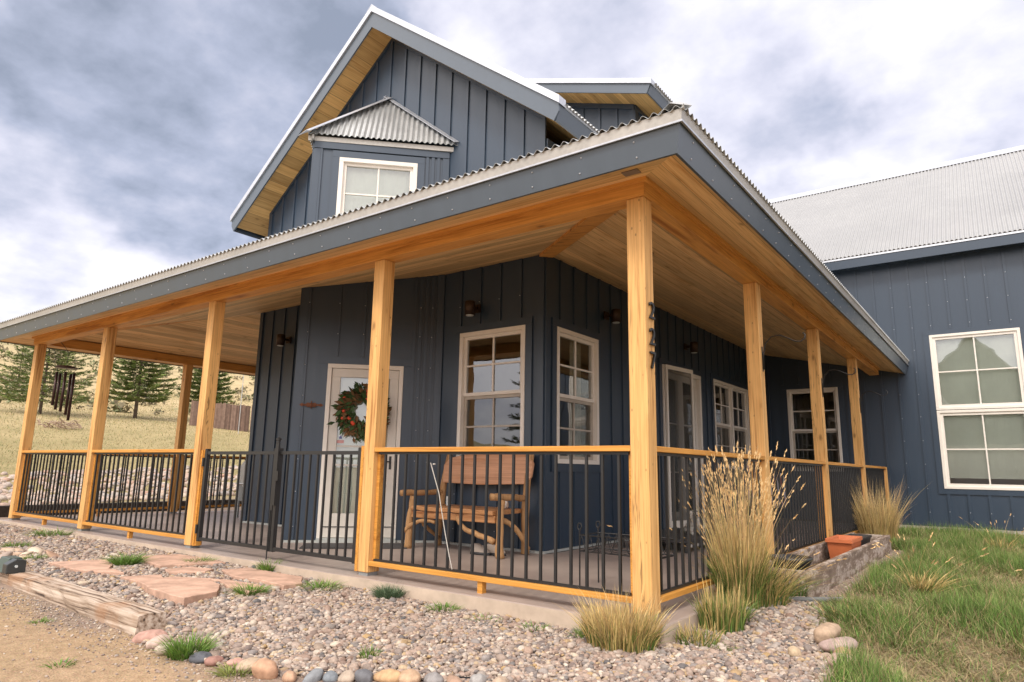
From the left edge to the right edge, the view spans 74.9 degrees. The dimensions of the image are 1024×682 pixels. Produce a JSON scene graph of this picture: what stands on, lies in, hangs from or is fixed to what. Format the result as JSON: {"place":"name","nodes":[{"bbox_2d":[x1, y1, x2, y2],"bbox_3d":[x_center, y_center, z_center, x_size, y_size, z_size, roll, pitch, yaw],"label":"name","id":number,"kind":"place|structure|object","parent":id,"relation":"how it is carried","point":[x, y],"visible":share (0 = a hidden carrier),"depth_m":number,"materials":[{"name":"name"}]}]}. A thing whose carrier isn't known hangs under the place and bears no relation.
{"place":"outdoors","nodes":[
{"label":"outdoors","id":0,"kind":"place"},
{"bbox_2d":[235,461,244,517],"bbox_3d":[-4.765,2.744,12.412,0.500,1.050,0.522,-7,-13,36],"label":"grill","id":1,"kind":"object","parent":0,"point":[241,480],"visible":0.12,"depth_m":12.35,"materials":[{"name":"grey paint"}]},
{"bbox_2d":[0,523,834,681],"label":"gravel","id":2,"kind":"structure","parent":0,"point":[306,622],"depth_m":4.34,"materials":[{"name":"gravel"}]},
{"bbox_2d":[0,541,35,547],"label":"grass tuft","id":3,"kind":"object","parent":2,"relation":"on","point":[17,545],"visible":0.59,"depth_m":8.15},
{"bbox_2d":[13,526,77,536],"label":"grass tuft","id":4,"kind":"object","parent":2,"relation":"on","point":[44,533],"visible":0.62,"depth_m":9.30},
{"bbox_2d":[95,548,161,565],"bbox_3d":[-3.985,2.245,6.895,0.728,0.168,0.684,-7,-13,36],"label":"grass tuft","id":5,"kind":"object","parent":2,"relation":"on","point":[123,560],"visible":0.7,"depth_m":6.85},
{"bbox_2d":[146,634,170,649],"bbox_3d":[-2.164,1.847,4.088,0.117,0.094,0.155,-7,-13,36],"label":"border stone","id":6,"kind":"object","parent":2,"relation":"on","point":[150,644],"visible":0.66,"depth_m":4.05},
{"bbox_2d":[154,643,177,655],"bbox_3d":[-2.057,1.833,3.975,0.112,0.071,0.133,-7,-13,36],"label":"border stone","id":7,"kind":"object","parent":2,"relation":"on","point":[159,653],"visible":0.52,"depth_m":3.92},
{"bbox_2d":[144,629,229,660],"bbox_3d":[-1.891,1.793,3.957,0.544,0.149,0.530,-7,-13,36],"label":"grass tuft","id":8,"kind":"object","parent":2,"relation":"on","point":[182,650],"visible":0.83,"depth_m":3.92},
{"bbox_2d":[189,651,211,663],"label":"border stone","id":9,"kind":"object","parent":2,"relation":"on","point":[198,657],"visible":0.71,"depth_m":3.81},
{"bbox_2d":[226,658,243,666],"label":"border stone","id":10,"kind":"object","parent":2,"relation":"on","point":[231,661],"visible":0.7,"depth_m":3.75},
{"bbox_2d":[236,657,260,672],"bbox_3d":[-1.458,1.804,3.716,0.140,0.080,0.133,2,-11,-5],"label":"border stone","id":11,"kind":"object","parent":2,"relation":"on","point":[248,662],"visible":0.45,"depth_m":3.67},
{"bbox_2d":[224,582,275,595],"bbox_3d":[-2.181,2.062,5.541,0.510,0.128,0.521,-7,-13,36],"label":"grass tuft","id":12,"kind":"object","parent":2,"relation":"on","point":[250,589],"visible":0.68,"depth_m":5.54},
{"bbox_2d":[251,558,282,571],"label":"grass tuft","id":13,"kind":"object","parent":2,"relation":"on","point":[264,567],"visible":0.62,"depth_m":6.59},
{"bbox_2d":[294,577,352,591],"bbox_3d":[-1.692,2.124,5.803,0.668,0.106,0.635,4,-11,-16],"label":"grass tuft","id":14,"kind":"object","parent":2,"relation":"on","point":[322,584],"visible":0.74,"depth_m":5.82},
{"bbox_2d":[353,643,382,658],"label":"grass tuft","id":15,"kind":"object","parent":2,"relation":"on","point":[367,651],"visible":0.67,"depth_m":3.94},
{"bbox_2d":[366,581,404,598],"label":"grass tuft","id":16,"kind":"object","parent":2,"relation":"on","point":[384,592],"visible":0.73,"depth_m":5.48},
{"bbox_2d":[425,600,467,612],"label":"grass tuft","id":17,"kind":"object","parent":2,"relation":"on","point":[439,607],"visible":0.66,"depth_m":5.11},
{"bbox_2d":[469,673,486,681],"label":"border stone","id":18,"kind":"object","parent":2,"relation":"on","point":[479,677],"visible":1,"depth_m":3.48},
{"bbox_2d":[492,676,508,681],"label":"border stone","id":19,"kind":"object","parent":2,"relation":"on","point":[500,679],"visible":1,"depth_m":3.47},
{"bbox_2d":[518,621,553,632],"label":"grass tuft","id":20,"kind":"object","parent":2,"relation":"on","point":[544,626],"visible":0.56,"depth_m":4.58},
{"bbox_2d":[552,581,684,653],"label":"ornamental grass","id":21,"kind":"object","parent":2,"relation":"on","point":[603,629],"depth_m":4.13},
{"bbox_2d":[669,617,728,646],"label":"ornamental grass","id":22,"kind":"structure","parent":2,"relation":"on","point":[696,637],"depth_m":4.28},
{"bbox_2d":[691,577,750,634],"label":"ornamental grass","id":23,"kind":"object","parent":2,"relation":"on","point":[729,616],"depth_m":4.58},
{"bbox_2d":[678,589,767,621],"bbox_3d":[1.552,1.930,4.851,0.698,0.230,0.714,-1,-11,10],"label":"grass tuft","id":24,"kind":"object","parent":2,"relation":"on","point":[750,612],"visible":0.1,"depth_m":4.82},
{"bbox_2d":[678,441,805,609],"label":"ornamental grass","id":25,"kind":"object","parent":2,"relation":"on","point":[733,550],"depth_m":5.16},
{"bbox_2d":[607,525,878,607],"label":"ornamental grass","id":26,"kind":"object","parent":2,"relation":"on","point":[774,595],"depth_m":5.11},
{"bbox_2d":[788,646,801,656],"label":"border stone","id":27,"kind":"object","parent":2,"relation":"on","point":[794,651],"visible":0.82,"depth_m":4.00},
{"bbox_2d":[780,597,842,601],"bbox_3d":[2.293,2.034,5.254,0.604,0.060,0.068,0,-11,6],"label":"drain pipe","id":28,"kind":"object","parent":2,"relation":"on","point":[810,599],"visible":0.29,"depth_m":5.23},
{"bbox_2d":[813,622,840,643],"bbox_3d":[2.021,1.876,4.283,0.122,0.122,0.238,-9,-15,43],"label":"border stone","id":29,"kind":"object","parent":2,"relation":"on","point":[821,633],"visible":0.77,"depth_m":4.23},
{"bbox_2d":[827,652,849,666],"bbox_3d":[1.856,1.797,3.739,0.177,0.091,0.154,-7,-13,36],"label":"border stone","id":30,"kind":"object","parent":2,"relation":"on","point":[830,659],"visible":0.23,"depth_m":3.73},
{"bbox_2d":[0,343,1023,681],"bbox_3d":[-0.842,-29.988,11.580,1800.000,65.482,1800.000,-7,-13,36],"label":"ground","id":31,"kind":"structure","parent":0,"point":[22,667],"depth_m":4.67,"materials":[{"name":"soil"}]},
{"bbox_2d":[0,344,97,413],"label":"spruce tree","id":32,"kind":"object","parent":31,"relation":"on","point":[63,355],"visible":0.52,"depth_m":43.92,"materials":[{"name":"green plant"}]},
{"bbox_2d":[36,656,80,668],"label":"grass tuft","id":33,"kind":"object","parent":31,"relation":"on","point":[68,663],"visible":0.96,"depth_m":3.70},
{"bbox_2d":[35,418,81,428],"bbox_3d":[-24.421,4.484,36.211,2.455,0.667,2.331,-7,-13,36],"label":"branch pile","id":34,"kind":"object","parent":31,"relation":"on","point":[70,424],"visible":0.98,"depth_m":36.14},
{"bbox_2d":[0,570,165,635],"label":"landscape timber","id":35,"kind":"object","parent":31,"relation":"on","point":[124,615],"visible":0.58,"depth_m":4.85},
{"bbox_2d":[0,555,26,573],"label":"garden floodlight","id":36,"kind":"object","parent":35,"relation":"on","point":[12,564],"visible":1,"depth_m":5.93,"materials":[{"name":"black plastic"}]},
{"bbox_2d":[49,559,123,575],"bbox_3d":[-4.133,2.274,6.685,1.234,0.058,0.508,-7,-13,36],"label":"flagstone","id":37,"kind":"object","parent":31,"relation":"on","point":[96,566],"visible":0.64,"depth_m":6.63,"materials":[{"name":"pink stone"}]},
{"bbox_2d":[0,465,237,505],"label":"river rocks","id":38,"kind":"object","parent":31,"relation":"on","point":[4,485],"visible":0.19,"depth_m":18.47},
{"bbox_2d":[0,499,240,516],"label":"landscape timber","id":39,"kind":"object","parent":31,"relation":"on","point":[4,510],"depth_m":13.84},
{"bbox_2d":[0,390,252,502],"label":"meadow grass","id":40,"kind":"structure","parent":31,"relation":"on","point":[121,419],"depth_m":38.03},
{"bbox_2d":[0,342,254,414],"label":"hillside shrubs","id":41,"kind":"object","parent":31,"relation":"on","point":[118,407],"visible":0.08,"depth_m":75.28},
{"bbox_2d":[120,574,163,585],"bbox_3d":[-3.358,2.193,6.134,0.382,0.058,0.327,-7,-13,36],"label":"flagstone","id":42,"kind":"object","parent":31,"relation":"on","point":[130,579],"visible":0.43,"depth_m":6.09,"materials":[{"name":"pink stone"}]},
{"bbox_2d":[109,358,177,417],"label":"spruce tree","id":43,"kind":"object","parent":31,"relation":"on","point":[151,380],"visible":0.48,"depth_m":49.47,"materials":[{"name":"green plant"}]},
{"bbox_2d":[132,629,167,642],"bbox_3d":[-2.288,1.874,4.229,0.205,0.092,0.130,7,-12,-27],"label":"border stone","id":44,"kind":"object","parent":31,"relation":"on","point":[140,637],"visible":0.56,"depth_m":4.19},
{"bbox_2d":[138,577,219,606],"bbox_3d":[-2.765,2.110,5.680,1.048,0.075,0.614,-7,-13,36],"label":"flagstone","id":45,"kind":"object","parent":31,"relation":"on","point":[184,591],"visible":0.75,"depth_m":5.53,"materials":[{"name":"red stone"}]},
{"bbox_2d":[142,554,225,568],"bbox_3d":[-3.593,2.348,7.090,1.116,0.058,0.589,-7,-13,36],"label":"flagstone","id":46,"kind":"object","parent":31,"relation":"on","point":[167,561],"visible":0.58,"depth_m":6.97,"materials":[{"name":"pink stone"}]},
{"bbox_2d":[176,556,215,562],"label":"grass tuft","id":47,"kind":"object","parent":46,"relation":"on","point":[186,559],"visible":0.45,"depth_m":7.04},
{"bbox_2d":[165,567,213,574],"bbox_3d":[-3.172,2.261,6.540,0.461,0.058,0.351,1,-11,0],"label":"flagstone","id":48,"kind":"object","parent":31,"relation":"on","point":[183,570],"visible":0.62,"depth_m":6.47,"materials":[{"name":"pink stone"}]},
{"bbox_2d":[176,368,238,403],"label":"spruce tree","id":49,"kind":"object","parent":31,"relation":"on","point":[197,379],"visible":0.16,"depth_m":54.39,"materials":[{"name":"green plant"}]},
{"bbox_2d":[204,655,223,666],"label":"border stone","id":50,"kind":"object","parent":31,"relation":"on","point":[210,661],"visible":0.94,"depth_m":3.75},
{"bbox_2d":[189,400,251,431],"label":"wooden fence","id":51,"kind":"object","parent":31,"relation":"on","point":[226,416],"visible":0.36,"depth_m":45.63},
{"bbox_2d":[205,661,251,678],"bbox_3d":[-1.524,1.784,3.636,0.329,0.068,0.384,8,-13,-32],"label":"grass tuft","id":52,"kind":"object","parent":31,"relation":"on","point":[227,672],"visible":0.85,"depth_m":3.61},
{"bbox_2d":[208,578,265,594],"bbox_3d":[-2.430,2.163,5.894,0.964,0.058,0.236,-9,-15,43],"label":"flagstone","id":53,"kind":"object","parent":31,"relation":"on","point":[226,583],"visible":0.43,"depth_m":5.87,"materials":[{"name":"pink stone"}]},
{"bbox_2d":[222,567,301,589],"bbox_3d":[-2.322,2.219,6.246,1.218,0.058,0.400,-7,-13,36],"label":"flagstone","id":54,"kind":"object","parent":31,"relation":"on","point":[284,581],"visible":0.65,"depth_m":6.16,"materials":[{"name":"pink stone"}]},
{"bbox_2d":[252,658,277,679],"bbox_3d":[-1.330,1.781,3.608,0.157,0.127,0.132,-7,-13,36],"label":"border stone","id":55,"kind":"object","parent":31,"relation":"on","point":[265,668],"visible":0.88,"depth_m":3.56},
{"bbox_2d":[282,670,296,681],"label":"border stone","id":56,"kind":"object","parent":31,"relation":"on","point":[289,676],"visible":1,"depth_m":3.52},
{"bbox_2d":[302,668,322,681],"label":"border stone","id":57,"kind":"object","parent":31,"relation":"on","point":[315,675],"visible":1,"depth_m":3.54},
{"bbox_2d":[322,670,337,681],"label":"border stone","id":58,"kind":"object","parent":31,"relation":"on","point":[330,676],"visible":1,"depth_m":3.54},
{"bbox_2d":[337,670,354,681],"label":"border stone","id":59,"kind":"object","parent":31,"relation":"on","point":[347,676],"visible":1,"depth_m":3.54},
{"bbox_2d":[355,669,373,681],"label":"border stone","id":60,"kind":"object","parent":31,"relation":"on","point":[364,675],"visible":1,"depth_m":3.53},
{"bbox_2d":[373,669,400,681],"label":"border stone","id":61,"kind":"object","parent":31,"relation":"on","point":[388,675],"visible":0.96,"depth_m":3.54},
{"bbox_2d":[398,668,420,681],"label":"border stone","id":62,"kind":"object","parent":31,"relation":"on","point":[409,675],"visible":0.99,"depth_m":3.51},
{"bbox_2d":[424,672,443,681],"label":"border stone","id":63,"kind":"object","parent":31,"relation":"on","point":[433,677],"visible":1,"depth_m":3.50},
{"bbox_2d":[2,510,894,626],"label":"concrete slab","id":64,"kind":"structure","parent":31,"relation":"on","point":[526,596],"depth_m":6.90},
{"bbox_2d":[12,450,86,524],"bbox_3d":[-7.157,2.272,10.400,2.521,1.134,0.133,-7,-13,36],"label":"railing","id":65,"kind":"object","parent":64,"relation":"on","point":[23,490],"visible":0.88,"depth_m":10.39,"materials":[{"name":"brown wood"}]},
{"bbox_2d":[23,454,175,515],"bbox_3d":[-7.452,2.617,12.218,0.133,1.134,2.488,-7,-13,36],"label":"railing","id":66,"kind":"object","parent":64,"relation":"on","point":[144,507],"visible":0.33,"depth_m":12.47,"materials":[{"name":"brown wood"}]},
{"bbox_2d":[82,449,193,538],"bbox_3d":[-4.904,1.997,8.769,2.786,1.134,0.133,-7,-13,36],"label":"railing","id":67,"kind":"object","parent":64,"relation":"on","point":[93,494],"visible":0.84,"depth_m":8.71,"materials":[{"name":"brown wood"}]},
{"bbox_2d":[178,455,245,507],"bbox_3d":[-5.825,3.064,14.389,0.133,1.134,2.728,-7,-13,36],"label":"railing","id":68,"kind":"object","parent":64,"relation":"on","point":[217,458],"visible":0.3,"depth_m":13.95,"materials":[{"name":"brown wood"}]},
{"bbox_2d":[299,543,406,548],"bbox_3d":[-1.915,2.504,8.172,1.250,0.012,0.500,3,-11,-8],"label":"doormat","id":69,"kind":"object","parent":64,"relation":"on","point":[349,546],"visible":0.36,"depth_m":8.08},
{"bbox_2d":[430,463,451,568],"bbox_3d":[-0.589,1.453,5.595,0.271,0.852,0.061,-7,-13,36],"label":"stick","id":70,"kind":"object","parent":64,"relation":"on","point":[442,514],"visible":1,"depth_m":5.59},
{"bbox_2d":[0,520,897,644],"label":"slab edge","id":71,"kind":"object","parent":64,"relation":"attached to","point":[562,619],"visible":0.26,"depth_m":5.27,"materials":[{"name":"concrete"}]},
{"bbox_2d":[399,455,533,558],"bbox_3d":[-0.525,1.887,7.970,1.597,1.225,0.765,-7,-13,36],"label":"log bench","id":72,"kind":"object","parent":64,"relation":"on","point":[520,467],"visible":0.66,"depth_m":8.01,"materials":[{"name":"brown wood"}]},
{"bbox_2d":[470,543,490,555],"bbox_3d":[-0.359,2.369,7.612,0.279,0.120,0.096,-7,-13,36],"label":"shoe","id":73,"kind":"object","parent":64,"relation":"on","point":[478,549],"visible":0.69,"depth_m":7.58,"materials":[{"name":"white fabric"}]},
{"bbox_2d":[487,544,505,555],"bbox_3d":[-0.189,2.365,7.574,0.279,0.120,0.095,-5,-13,29],"label":"shoe","id":74,"kind":"object","parent":64,"relation":"on","point":[491,548],"visible":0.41,"depth_m":7.55,"materials":[{"name":"fabric"}]},
{"bbox_2d":[368,445,632,602],"bbox_3d":[-0.193,1.422,5.357,2.592,1.134,0.133,-7,-13,36],"label":"railing","id":75,"kind":"object","parent":64,"relation":"on","point":[483,578],"visible":0.9,"depth_m":5.24,"materials":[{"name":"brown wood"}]},
{"bbox_2d":[577,521,677,585],"bbox_3d":[0.955,1.790,5.550,0.772,0.524,0.334,-7,-13,36],"label":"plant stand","id":76,"kind":"object","parent":64,"relation":"on","point":[598,541],"visible":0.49,"depth_m":5.62,"materials":[{"name":"black metal"}]},
{"bbox_2d":[657,446,764,602],"bbox_3d":[1.718,1.509,5.637,0.133,1.134,2.587,-7,-13,36],"label":"railing","id":77,"kind":"object","parent":64,"relation":"on","point":[677,590],"visible":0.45,"depth_m":5.12,"materials":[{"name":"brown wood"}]},
{"bbox_2d":[769,456,826,553],"bbox_3d":[3.341,1.954,7.803,0.133,1.134,2.614,-7,-13,36],"label":"railing","id":78,"kind":"object","parent":64,"relation":"on","point":[818,499],"visible":0.69,"depth_m":7.79,"materials":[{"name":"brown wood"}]},
{"bbox_2d":[828,462,863,535],"bbox_3d":[5.005,2.411,10.024,0.133,1.134,2.729,-7,-13,36],"label":"railing","id":79,"kind":"object","parent":64,"relation":"on","point":[854,470],"visible":0.55,"depth_m":9.85,"materials":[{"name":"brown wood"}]},
{"bbox_2d":[865,465,890,515],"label":"railing","id":80,"kind":"object","parent":64,"relation":"on","point":[878,473],"visible":0.45,"depth_m":12.34,"materials":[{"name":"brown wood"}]},
{"bbox_2d":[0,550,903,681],"bbox_3d":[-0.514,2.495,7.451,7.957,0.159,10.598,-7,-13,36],"label":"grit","id":81,"kind":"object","parent":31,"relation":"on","point":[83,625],"visible":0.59,"depth_m":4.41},
{"bbox_2d":[446,675,461,681],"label":"border stone","id":82,"kind":"object","parent":31,"relation":"on","point":[452,678],"visible":1,"depth_m":3.50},
{"bbox_2d":[0,4,1023,619],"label":"house","id":83,"kind":"structure","parent":31,"relation":"on","point":[452,246],"depth_m":9.46,"materials":[{"name":"blue-grey painted metal siding"},{"name":"galvanised steel"},{"name":"pine wood"}]},
{"bbox_2d":[51,342,78,420],"bbox_3d":[-7.591,0.670,11.344,0.350,1.382,0.358,-7,-13,36],"label":"wind chime","id":84,"kind":"object","parent":83,"relation":"hanging from","point":[69,392],"visible":0.98,"depth_m":11.30,"materials":[{"name":"brown metal"}]},
{"bbox_2d":[195,448,275,559],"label":"gate","id":85,"kind":"structure","parent":83,"relation":"attached to","point":[200,524],"depth_m":7.42,"materials":[{"name":"black metal"}]},
{"bbox_2d":[299,401,322,408],"bbox_3d":[-2.648,0.842,8.821,0.310,0.100,0.015,3,-11,-8],"label":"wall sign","id":86,"kind":"object","parent":83,"relation":"attached to","point":[311,404],"visible":1,"depth_m":8.82,"materials":[{"name":"metal"}]},
{"bbox_2d":[269,438,360,563],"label":"gate","id":87,"kind":"structure","parent":83,"relation":"attached to","point":[277,475],"depth_m":6.62,"materials":[{"name":"black metal"}]},
{"bbox_2d":[326,382,391,442],"bbox_3d":[-1.998,0.917,8.800,0.827,0.868,0.164,3,-11,-8],"label":"wreath","id":88,"kind":"object","parent":83,"relation":"hanging from","point":[347,400],"visible":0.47,"depth_m":8.77,"materials":[{"name":"evergreen foliage"},{"name":"red berries"}]},
{"bbox_2d":[336,157,417,214],"bbox_3d":[-1.929,-2.008,9.565,1.100,1.160,0.174,3,-11,-8],"label":"window","id":89,"kind":"structure","parent":83,"relation":"in","point":[361,182],"depth_m":9.64,"materials":[{"name":"white glass"}]},
{"bbox_2d":[456,325,525,456],"bbox_3d":[-0.247,0.698,8.640,1.080,1.715,0.134,-7,-13,36],"label":"window","id":90,"kind":"structure","parent":83,"relation":"in","point":[464,397],"depth_m":8.76,"materials":[{"name":"white glass"}]},
{"bbox_2d":[557,326,599,464],"bbox_3d":[0.768,0.752,8.816,0.278,1.710,1.060,-7,-13,36],"label":"window","id":91,"kind":"structure","parent":83,"relation":"in","point":[575,399],"depth_m":9.04,"materials":[{"name":"white glass"}]},
{"bbox_2d":[649,302,655,368],"bbox_3d":[1.005,-0.040,4.780,0.014,0.487,0.091,-7,-13,36],"label":"house number","id":92,"kind":"object","parent":83,"relation":"attached to","point":[653,334],"visible":1,"depth_m":4.77,"materials":[{"name":"black metal"}]},
{"bbox_2d":[713,379,750,469],"bbox_3d":[4.442,1.739,13.598,0.134,1.705,2.100,-7,-13,36],"label":"window","id":93,"kind":"structure","parent":83,"relation":"in","point":[729,388],"depth_m":13.64,"materials":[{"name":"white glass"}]},
{"bbox_2d":[761,332,805,371],"bbox_3d":[2.788,0.112,6.856,0.439,0.374,0.024,-7,-13,36],"label":"plant hook","id":94,"kind":"object","parent":83,"relation":"attached to","point":[763,366],"visible":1,"depth_m":6.95,"materials":[{"name":"black metal"}]},
{"bbox_2d":[786,387,843,471],"bbox_3d":[6.489,1.898,14.330,1.030,1.760,0.134,-7,-13,36],"label":"window","id":95,"kind":"structure","parent":83,"relation":"in","point":[792,430],"depth_m":14.45,"materials":[{"name":"white wood"}]},
{"bbox_2d":[821,368,855,396],"bbox_3d":[4.419,0.560,9.033,0.438,0.374,0.024,-7,-13,36],"label":"plant hook","id":96,"kind":"object","parent":83,"relation":"attached to","point":[826,373],"visible":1,"depth_m":9.12,"materials":[{"name":"black metal"}]},
{"bbox_2d":[929,327,1023,410],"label":"window","id":97,"kind":"structure","parent":83,"relation":"in","point":[984,369],"depth_m":12.83,"materials":[{"name":"white glass"}]},
{"bbox_2d":[937,408,1023,490],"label":"window","id":98,"kind":"structure","parent":83,"relation":"in","point":[975,443],"depth_m":12.60,"materials":[{"name":"white glass"}]},
{"bbox_2d":[774,575,834,596],"bbox_3d":[2.237,1.984,5.497,0.762,0.255,0.710,-7,-13,36],"label":"grass tuft","id":99,"kind":"object","parent":31,"relation":"on","point":[803,593],"visible":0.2,"depth_m":5.39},
{"bbox_2d":[767,532,891,596],"bbox_3d":[3.523,2.368,7.243,0.470,0.275,4.380,-7,-13,36],"label":"planter box","id":100,"kind":"object","parent":31,"relation":"on","point":[857,557],"visible":0.55,"depth_m":6.65,"materials":[{"name":"rough weathered stone"},{"name":"dark soil"}]},
{"bbox_2d":[825,535,862,558],"bbox_3d":[3.799,2.359,7.633,0.276,0.230,0.636,-7,-13,36],"label":"terracotta pot","id":101,"kind":"object","parent":100,"relation":"on","point":[838,545],"visible":0.85,"depth_m":7.45,"materials":[{"name":"ceramic"}]},
{"bbox_2d":[848,534,871,545],"bbox_3d":[4.354,2.560,8.468,0.254,0.170,0.806,-7,-13,36],"label":"black pot","id":102,"kind":"object","parent":100,"relation":"on","point":[866,539],"visible":0.26,"depth_m":8.57,"materials":[{"name":"plastic"}]},
{"bbox_2d":[818,637,857,652],"bbox_3d":[1.992,1.844,4.055,0.258,0.087,0.156,7,-12,-28],"label":"border stone","id":103,"kind":"object","parent":31,"relation":"on","point":[824,644],"visible":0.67,"depth_m":4.02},
{"bbox_2d":[806,595,903,625],"bbox_3d":[2.393,1.923,4.752,0.743,0.168,0.800,-7,-13,36],"label":"grass tuft","id":104,"kind":"object","parent":31,"relation":"on","point":[831,612],"visible":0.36,"depth_m":4.75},
{"bbox_2d":[839,477,926,539],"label":"ornamental grass","id":105,"kind":"object","parent":31,"relation":"on","point":[878,523],"depth_m":9.95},
{"bbox_2d":[801,521,1023,681],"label":"lawn grass","id":106,"kind":"structure","parent":31,"relation":"on","point":[981,607],"depth_m":4.66,"materials":[{"name":"plant"}]},
{"bbox_2d":[876,532,1021,596],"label":"ornamental grass","id":107,"kind":"object","parent":106,"relation":"on","point":[926,585],"depth_m":5.63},
{"bbox_2d":[838,550,1023,681],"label":"dead thatch","id":108,"kind":"object","parent":31,"relation":"on","point":[874,646],"visible":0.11,"depth_m":3.95,"materials":[{"name":"beige plant"}]},
{"bbox_2d":[958,514,1023,549],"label":"ornamental grass","id":109,"kind":"object","parent":31,"relation":"on","point":[1001,542],"depth_m":9.34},
{"bbox_2d":[0,0,1023,321],"label":"sky","id":110,"kind":"structure","parent":0,"point":[133,133],"materials":[{"name":"grey"}]},
{"bbox_2d":[622,528,732,553],"bbox_3d":[2.264,2.666,8.993,0.933,0.150,1.826,-7,-13,36],"label":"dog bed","id":111,"kind":"object","parent":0,"point":[679,540],"visible":0.24,"depth_m":8.50,"materials":[{"name":"black fabric"}]},
{"bbox_2d":[684,510,705,534],"bbox_3d":[2.490,2.463,9.114,0.329,0.352,0.680,-1,-11,8],"label":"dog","id":112,"kind":"object","parent":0,"point":[691,524],"visible":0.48,"depth_m":8.93},
{"bbox_2d":[741,471,790,535],"bbox_3d":[4.178,2.658,11.049,0.640,1.010,0.724,-7,-13,36],"label":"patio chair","id":113,"kind":"object","parent":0,"point":[778,496],"visible":0.13,"depth_m":11.12,"materials":[{"name":"black metal"}]},
{"bbox_2d":[769,554,812,569],"bbox_3d":[2.508,2.039,6.007,0.370,0.200,0.370,-7,-13,36],"label":"round black pot","id":114,"kind":"object","parent":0,"point":[807,559],"visible":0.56,"depth_m":5.90,"materials":[{"name":"plastic"}]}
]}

